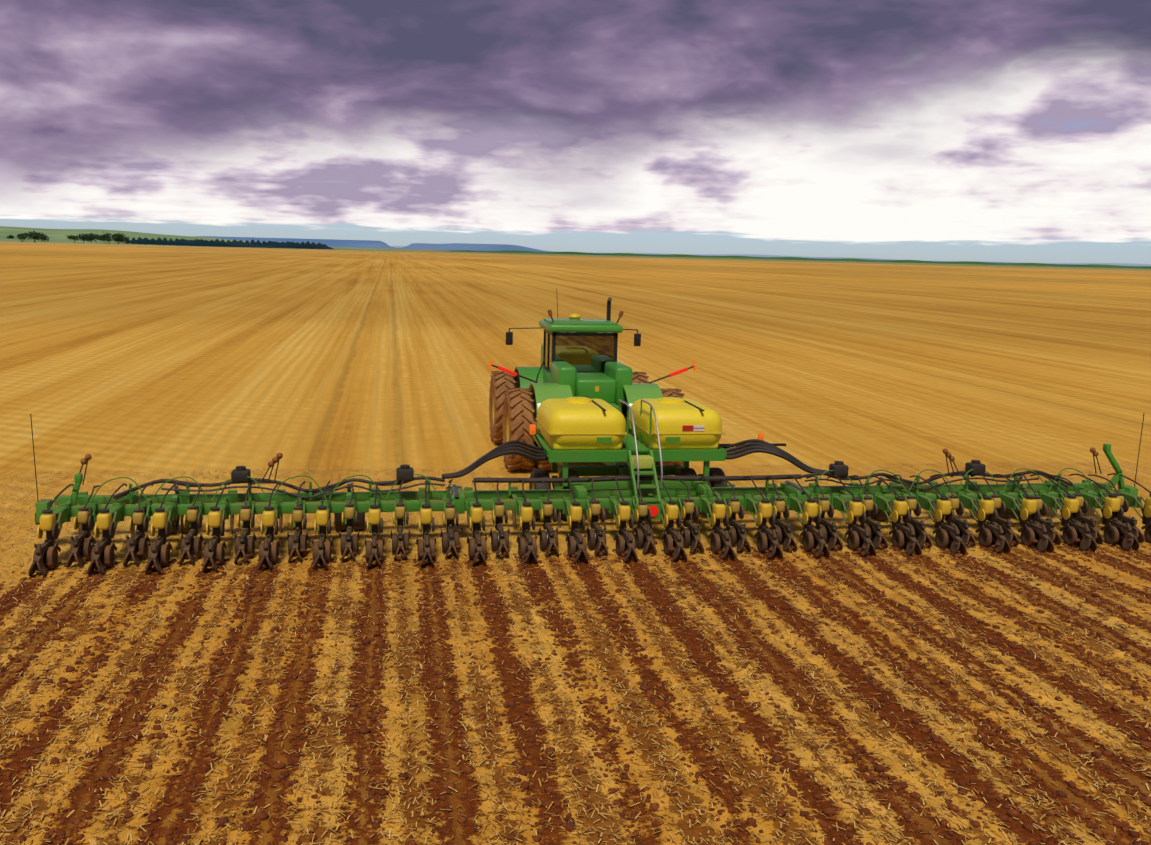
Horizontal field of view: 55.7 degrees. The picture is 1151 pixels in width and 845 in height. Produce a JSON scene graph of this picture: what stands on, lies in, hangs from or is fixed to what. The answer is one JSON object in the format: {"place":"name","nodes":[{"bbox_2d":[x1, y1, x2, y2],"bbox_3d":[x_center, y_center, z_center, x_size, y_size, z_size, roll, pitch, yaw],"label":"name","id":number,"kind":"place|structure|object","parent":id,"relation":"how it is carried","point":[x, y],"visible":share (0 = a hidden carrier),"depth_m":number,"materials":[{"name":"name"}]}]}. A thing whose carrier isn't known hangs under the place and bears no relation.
{"place":"outdoors","nodes":[
{"label":"outdoors","id":0,"kind":"place"},
{"bbox_2d":[0,226,389,250],"bbox_3d":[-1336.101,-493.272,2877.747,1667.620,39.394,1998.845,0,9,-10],"label":"distant hills","id":1,"kind":"structure","parent":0,"point":[56,235],"depth_m":2545.68,"materials":[{"name":"green plant"}]},
{"bbox_2d":[68,235,77,242],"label":"tree","id":2,"kind":"object","parent":1,"relation":"on","point":[73,237],"visible":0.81,"depth_m":2102.09,"materials":[{"name":"green plant"}]},
{"bbox_2d":[101,232,112,239],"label":"tree","id":3,"kind":"object","parent":1,"relation":"on","point":[107,235],"visible":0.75,"depth_m":2122.26,"materials":[{"name":"green plant"}]},
{"bbox_2d":[0,242,1150,844],"bbox_3d":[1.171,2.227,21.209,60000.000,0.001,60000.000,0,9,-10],"label":"field ground","id":4,"kind":"structure","parent":0,"point":[138,360],"depth_m":20.91,"materials":[{"name":"brown soil"}]},
{"bbox_2d":[15,233,27,241],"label":"tree","id":5,"kind":"object","parent":4,"relation":"on","point":[22,236],"visible":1,"depth_m":2029.07,"materials":[{"name":"green plant"}]},
{"bbox_2d":[29,231,39,239],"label":"tree","id":6,"kind":"object","parent":4,"relation":"on","point":[35,234],"visible":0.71,"depth_m":2042.69,"materials":[{"name":"green plant"}]},
{"bbox_2d":[28,484,87,575],"bbox_3d":[-8.987,1.750,19.021,0.345,1.166,2.975,0,9,-10],"label":"row unit","id":7,"kind":"object","parent":4,"relation":"on","point":[45,556],"visible":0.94,"depth_m":18.22,"materials":[{"name":"metal"}]},
{"bbox_2d":[75,233,89,243],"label":"tree","id":8,"kind":"object","parent":4,"relation":"on","point":[83,237],"visible":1,"depth_m":2077.95,"materials":[{"name":"green plant"}]},
{"bbox_2d":[64,485,100,567],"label":"planter row unit","id":9,"kind":"object","parent":4,"relation":"on","point":[81,547],"visible":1,"depth_m":18.73,"materials":[{"name":"metal"}]},
{"bbox_2d":[86,234,95,241],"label":"tree","id":10,"kind":"object","parent":4,"relation":"on","point":[92,237],"visible":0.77,"depth_m":2099.96,"materials":[{"name":"green plant"}]},
{"bbox_2d":[87,483,138,574],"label":"row unit","id":11,"kind":"object","parent":4,"relation":"on","point":[103,552],"visible":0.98,"depth_m":18.36,"materials":[{"name":"metal"}]},
{"bbox_2d":[111,233,126,243],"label":"tree","id":12,"kind":"object","parent":4,"relation":"on","point":[116,236],"visible":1,"depth_m":2102.83,"materials":[{"name":"green plant"}]},
{"bbox_2d":[123,482,152,565],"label":"planter row unit","id":13,"kind":"object","parent":4,"relation":"on","point":[136,546],"visible":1,"depth_m":18.88,"materials":[{"name":"metal"}]},
{"bbox_2d":[145,482,185,573],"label":"row unit","id":14,"kind":"object","parent":4,"relation":"on","point":[160,548],"visible":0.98,"depth_m":18.51,"materials":[{"name":"metal"}]},
{"bbox_2d":[177,484,203,564],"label":"row unit","id":15,"kind":"object","parent":4,"relation":"on","point":[191,547],"visible":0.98,"depth_m":19.02,"materials":[{"name":"metal"}]},
{"bbox_2d":[202,483,236,571],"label":"row unit","id":16,"kind":"object","parent":4,"relation":"on","point":[214,548],"visible":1,"depth_m":18.65,"materials":[{"name":"metal"}]},
{"bbox_2d":[125,237,338,249],"bbox_3d":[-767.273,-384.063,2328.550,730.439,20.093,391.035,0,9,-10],"label":"tree line","id":17,"kind":"object","parent":4,"relation":"on","point":[228,243],"visible":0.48,"depth_m":2281.07,"materials":[{"name":"green plant"}]},
{"bbox_2d":[234,481,256,563],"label":"planter row unit","id":18,"kind":"object","parent":4,"relation":"on","point":[244,545],"visible":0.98,"depth_m":19.17,"materials":[{"name":"metal"}]},
{"bbox_2d":[257,481,285,570],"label":"row unit","id":19,"kind":"object","parent":4,"relation":"on","point":[268,550],"visible":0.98,"depth_m":18.79,"materials":[{"name":"metal"}]},
{"bbox_2d":[287,481,308,561],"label":"row unit","id":20,"kind":"object","parent":4,"relation":"on","point":[297,542],"visible":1,"depth_m":19.32,"materials":[{"name":"metal"}]},
{"bbox_2d":[312,481,332,569],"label":"row unit","id":21,"kind":"object","parent":4,"relation":"on","point":[321,550],"visible":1,"depth_m":18.93,"materials":[{"name":"metal"}]},
{"bbox_2d":[339,483,359,560],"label":"row unit","id":22,"kind":"object","parent":4,"relation":"on","point":[348,542],"visible":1,"depth_m":19.45,"materials":[{"name":"metal"}]},
{"bbox_2d":[364,481,384,567],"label":"row unit","id":23,"kind":"object","parent":4,"relation":"on","point":[374,548],"visible":1,"depth_m":19.08,"materials":[{"name":"metal"}]},
{"bbox_2d":[391,480,409,559],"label":"row unit","id":24,"kind":"object","parent":4,"relation":"on","point":[400,540],"visible":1,"depth_m":19.59,"materials":[{"name":"metal"}]},
{"bbox_2d":[416,480,435,566],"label":"row unit","id":25,"kind":"object","parent":4,"relation":"on","point":[426,547],"visible":1,"depth_m":19.24,"materials":[{"name":"metal"}]},
{"bbox_2d":[440,479,460,558],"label":"row unit","id":26,"kind":"object","parent":4,"relation":"on","point":[450,540],"visible":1,"depth_m":19.77,"materials":[{"name":"metal"}]},
{"bbox_2d":[464,480,486,565],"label":"row unit","id":27,"kind":"object","parent":4,"relation":"on","point":[477,547],"visible":1,"depth_m":19.39,"materials":[{"name":"metal"}]},
{"bbox_2d":[489,479,509,557],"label":"row unit","id":28,"kind":"object","parent":4,"relation":"on","point":[499,540],"visible":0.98,"depth_m":19.92,"materials":[{"name":"metal"}]},
{"bbox_2d":[511,478,537,563],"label":"row unit","id":29,"kind":"object","parent":4,"relation":"on","point":[527,546],"visible":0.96,"depth_m":19.55,"materials":[{"name":"metal"}]},
{"bbox_2d":[538,481,558,556],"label":"row unit","id":30,"kind":"object","parent":4,"relation":"on","point":[548,539],"visible":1,"depth_m":20.08,"materials":[{"name":"metal"}]},
{"bbox_2d":[554,478,587,563],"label":"row unit","id":31,"kind":"object","parent":4,"relation":"on","point":[576,539],"visible":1,"depth_m":19.71,"materials":[{"name":"metal"}]},
{"bbox_2d":[0,461,1150,844],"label":"straw residue","id":32,"kind":"object","parent":4,"relation":"on","point":[508,731],"visible":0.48,"depth_m":13.92},
{"bbox_2d":[0,541,1150,844],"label":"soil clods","id":33,"kind":"object","parent":4,"relation":"on","point":[524,785],"visible":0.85,"depth_m":13.76,"materials":[{"name":"brown soil"}]},
{"bbox_2d":[30,396,1143,533],"bbox_3d":[0.743,0.635,23.232,21.640,2.503,5.762,0,9,-10],"label":"planter frame","id":34,"kind":"object","parent":4,"relation":"on","point":[588,429],"visible":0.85,"depth_m":21.62,"materials":[{"name":"metal"}]},
{"bbox_2d":[488,297,696,471],"bbox_3d":[0.115,-1.361,29.774,5.381,4.518,8.350,0,9,-10],"label":"tractor","id":35,"kind":"object","parent":4,"relation":"on","point":[578,357],"visible":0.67,"depth_m":28.29,"materials":[{"name":"metal"}]},
{"bbox_2d":[585,478,608,555],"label":"row unit","id":36,"kind":"object","parent":4,"relation":"on","point":[596,537],"visible":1,"depth_m":20.23,"materials":[{"name":"metal"}]},
{"bbox_2d":[601,477,637,561],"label":"row unit","id":37,"kind":"object","parent":4,"relation":"on","point":[624,538],"visible":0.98,"depth_m":19.86,"materials":[{"name":"metal"}]},
{"bbox_2d":[631,477,657,553],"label":"row unit","id":38,"kind":"object","parent":4,"relation":"on","point":[644,537],"visible":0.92,"depth_m":20.38,"materials":[{"name":"metal"}]},
{"bbox_2d":[645,478,686,560],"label":"row unit","id":39,"kind":"object","parent":4,"relation":"on","point":[673,542],"visible":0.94,"depth_m":20.00,"materials":[{"name":"metal"}]},
{"bbox_2d":[676,479,703,552],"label":"row unit","id":40,"kind":"object","parent":4,"relation":"on","point":[691,536],"visible":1,"depth_m":20.53,"materials":[{"name":"metal"}]},
{"bbox_2d":[687,477,735,559],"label":"row unit","id":41,"kind":"object","parent":4,"relation":"on","point":[720,542],"visible":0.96,"depth_m":20.16,"materials":[{"name":"metal"}]},
{"bbox_2d":[720,479,750,551],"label":"row unit","id":42,"kind":"object","parent":4,"relation":"on","point":[738,536],"visible":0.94,"depth_m":20.68,"materials":[{"name":"metal"}]},
{"bbox_2d":[726,476,782,558],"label":"row unit","id":43,"kind":"object","parent":4,"relation":"on","point":[767,539],"visible":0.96,"depth_m":20.32,"materials":[{"name":"metal"}]},
{"bbox_2d":[408,250,1150,268],"bbox_3d":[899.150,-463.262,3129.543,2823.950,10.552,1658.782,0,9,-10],"label":"hills","id":44,"kind":"structure","parent":4,"relation":"on","point":[844,259],"depth_m":3235.21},
{"bbox_2d":[764,476,797,550],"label":"row unit","id":45,"kind":"object","parent":4,"relation":"on","point":[785,537],"visible":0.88,"depth_m":20.83,"materials":[{"name":"metal"}]},
{"bbox_2d":[768,476,829,557],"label":"row unit","id":46,"kind":"object","parent":4,"relation":"on","point":[813,539],"visible":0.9,"depth_m":20.47,"materials":[{"name":"metal"}]},
{"bbox_2d":[806,475,842,549],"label":"row unit","id":47,"kind":"object","parent":4,"relation":"on","point":[832,539],"visible":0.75,"depth_m":20.98,"materials":[{"name":"metal"}]},
{"bbox_2d":[809,475,875,556],"bbox_3d":[5.210,1.716,21.432,0.345,1.176,2.975,0,9,-10],"label":"row unit","id":48,"kind":"object","parent":4,"relation":"on","point":[858,538],"visible":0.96,"depth_m":20.63,"materials":[{"name":"metal"}]},
{"bbox_2d":[849,475,887,548],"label":"row unit","id":49,"kind":"object","parent":4,"relation":"on","point":[877,538],"visible":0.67,"depth_m":21.12,"materials":[{"name":"metal"}]},
{"bbox_2d":[849,476,921,554],"bbox_3d":[6.097,1.727,21.584,0.345,1.151,2.975,0,9,-10],"label":"row unit","id":50,"kind":"object","parent":4,"relation":"on","point":[902,536],"visible":0.88,"depth_m":20.78,"materials":[{"name":"metal"}]},
{"bbox_2d":[889,475,931,547],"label":"row unit","id":51,"kind":"object","parent":4,"relation":"on","point":[921,536],"visible":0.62,"depth_m":21.27,"materials":[{"name":"metal"}]},
{"bbox_2d":[889,475,966,553],"bbox_3d":[6.984,1.725,21.735,0.345,1.151,2.975,0,9,-10],"label":"row unit","id":52,"kind":"object","parent":4,"relation":"on","point":[946,535],"visible":0.96,"depth_m":20.93,"materials":[{"name":"metal"}]},
{"bbox_2d":[930,474,975,546],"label":"row unit","id":53,"kind":"object","parent":4,"relation":"on","point":[966,537],"visible":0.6,"depth_m":21.42,"materials":[{"name":"metal"}]},
{"bbox_2d":[929,474,1010,553],"bbox_3d":[7.872,1.711,21.884,0.345,1.176,2.975,0,9,-10],"label":"row unit","id":54,"kind":"object","parent":4,"relation":"on","point":[990,534],"visible":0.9,"depth_m":21.08,"materials":[{"name":"metal"}]},
{"bbox_2d":[970,474,1018,545],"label":"row unit","id":55,"kind":"object","parent":4,"relation":"on","point":[1010,536],"visible":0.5,"depth_m":21.57,"materials":[{"name":"metal"}]},
{"bbox_2d":[969,474,1053,551],"bbox_3d":[8.759,1.714,22.035,0.345,1.166,2.975,0,9,-10],"label":"row unit","id":56,"kind":"object","parent":4,"relation":"on","point":[1032,533],"visible":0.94,"depth_m":21.23,"materials":[{"name":"metal"}]},
{"bbox_2d":[1013,473,1060,544],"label":"row unit","id":57,"kind":"object","parent":4,"relation":"on","point":[1052,533],"visible":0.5,"depth_m":21.73,"materials":[{"name":"metal"}]},
{"bbox_2d":[1006,473,1096,550],"bbox_3d":[9.646,1.712,22.186,0.345,1.166,2.975,0,9,-10],"label":"row unit","id":58,"kind":"object","parent":4,"relation":"on","point":[1073,533],"visible":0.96,"depth_m":21.39,"materials":[{"name":"metal"}]},
{"bbox_2d":[1050,475,1102,543],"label":"row unit","id":59,"kind":"object","parent":4,"relation":"on","point":[1095,533],"visible":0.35,"depth_m":21.88,"materials":[{"name":"metal"}]},
{"bbox_2d":[1044,474,1139,549],"bbox_3d":[10.534,1.718,22.338,0.345,1.151,2.975,0,9,-10],"label":"row unit","id":60,"kind":"object","parent":4,"relation":"on","point":[1115,532],"visible":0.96,"depth_m":21.54,"materials":[{"name":"metal"}]},
{"bbox_2d":[1088,474,1143,542],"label":"row unit","id":61,"kind":"object","parent":4,"relation":"on","point":[1136,532],"visible":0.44,"depth_m":22.04,"materials":[{"name":"metal"}]},
{"bbox_2d":[1082,473,1150,542],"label":"row unit","id":62,"kind":"object","parent":4,"relation":"on","point":[1134,502],"visible":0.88,"depth_m":22.10,"materials":[{"name":"metal"}]},
{"bbox_2d":[0,0,1150,263],"label":"sky","id":63,"kind":"structure","parent":0,"point":[1019,131],"materials":[{"name":"purple"}]},
{"bbox_2d":[194,236,1142,266],"bbox_3d":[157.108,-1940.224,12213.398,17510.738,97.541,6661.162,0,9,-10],"label":"distant hills","id":64,"kind":"structure","parent":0,"point":[381,244],"depth_m":12887.79,"materials":[{"name":"blue"}]},
{"bbox_2d":[390,246,1150,265],"bbox_3d":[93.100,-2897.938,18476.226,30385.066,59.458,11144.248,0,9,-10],"label":"horizon rise","id":65,"kind":"structure","parent":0,"point":[1121,264],"depth_m":20370.69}
]}

